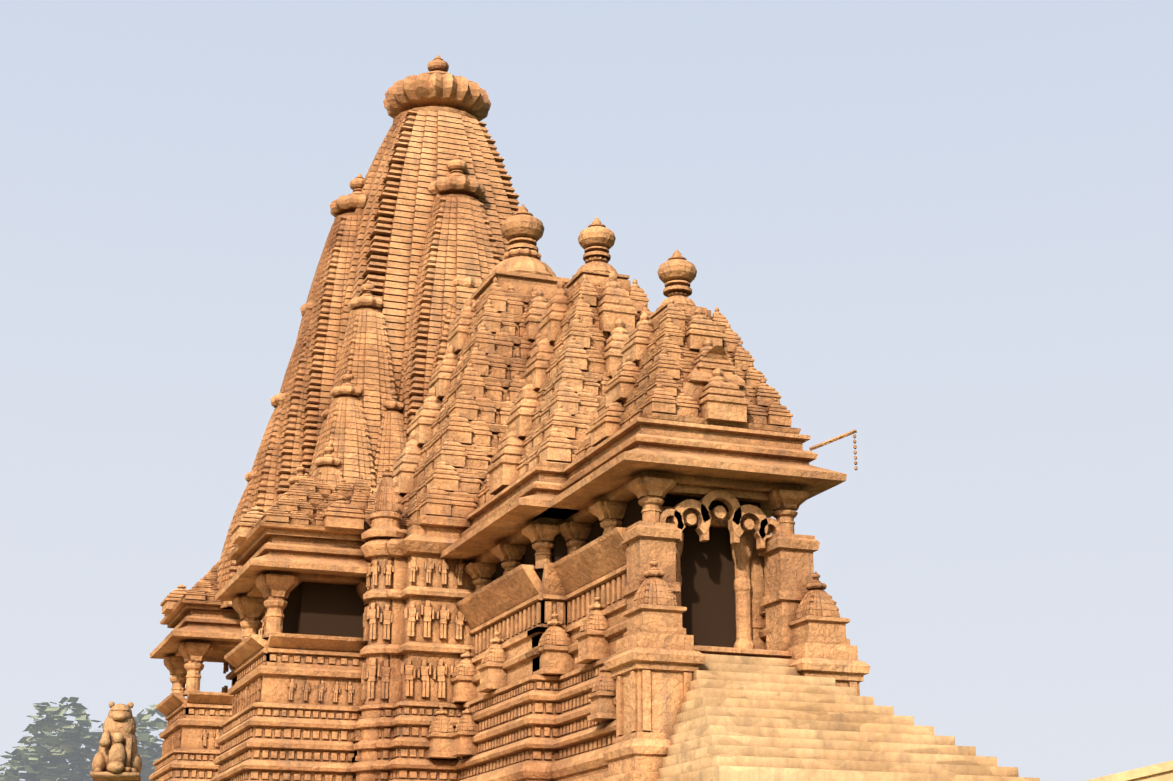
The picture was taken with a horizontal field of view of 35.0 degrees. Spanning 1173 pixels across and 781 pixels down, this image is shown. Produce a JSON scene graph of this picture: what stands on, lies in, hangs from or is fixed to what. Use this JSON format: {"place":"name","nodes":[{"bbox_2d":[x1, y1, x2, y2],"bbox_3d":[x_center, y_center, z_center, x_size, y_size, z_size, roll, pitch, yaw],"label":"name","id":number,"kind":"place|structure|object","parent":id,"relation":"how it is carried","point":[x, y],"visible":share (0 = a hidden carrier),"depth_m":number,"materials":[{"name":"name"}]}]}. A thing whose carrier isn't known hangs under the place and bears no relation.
{"place":"outdoors","nodes":[
{"label":"outdoors","id":0,"kind":"place"},
{"bbox_2d":[0,0,1172,780],"label":"sky","id":1,"kind":"structure","parent":0,"point":[941,231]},
{"bbox_2d":[655,645,1039,780],"bbox_3d":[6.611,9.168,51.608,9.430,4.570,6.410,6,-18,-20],"label":"temple stairs","id":2,"kind":"structure","parent":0,"point":[742,718],"depth_m":49.94,"materials":[{"name":"beige stone"}]},
{"label":"ground","id":3,"kind":"structure","parent":0,"visible":0},
{"bbox_2d":[0,697,167,780],"bbox_3d":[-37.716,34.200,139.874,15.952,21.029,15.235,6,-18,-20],"label":"tree","id":4,"kind":"object","parent":3,"relation":"on","point":[59,748],"depth_m":138.20,"materials":[{"name":"green plant"}]},
{"bbox_2d":[1086,760,1172,780],"bbox_3d":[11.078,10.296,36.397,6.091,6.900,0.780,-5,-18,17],"label":"terrace wall","id":5,"kind":"structure","parent":3,"relation":"on","point":[1163,771],"depth_m":36.82,"materials":[{"name":"stone"}]},
{"bbox_3d":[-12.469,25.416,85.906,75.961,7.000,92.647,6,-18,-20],"label":"platform retaining wall","id":6,"kind":"object","parent":3,"relation":"on","visible":0},
{"bbox_2d":[90,701,141,780],"bbox_3d":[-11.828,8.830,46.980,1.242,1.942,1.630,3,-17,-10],"label":"lion statue","id":7,"kind":"object","parent":6,"relation":"on","point":[117,756],"visible":1,"depth_m":46.66,"materials":[{"name":"stone"}]},
{"bbox_2d":[149,55,870,780],"bbox_3d":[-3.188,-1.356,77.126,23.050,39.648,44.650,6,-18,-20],"label":"temple","id":8,"kind":"structure","parent":6,"relation":"on","point":[471,395],"depth_m":65.71,"materials":[{"name":"stone"}]},
{"bbox_2d":[233,495,760,684],"bbox_3d":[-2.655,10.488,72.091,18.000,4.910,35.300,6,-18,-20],"label":"interior walls","id":9,"kind":"structure","parent":8,"relation":"on","point":[707,590],"depth_m":56.78,"materials":[{"name":"brown stone"}]}
]}

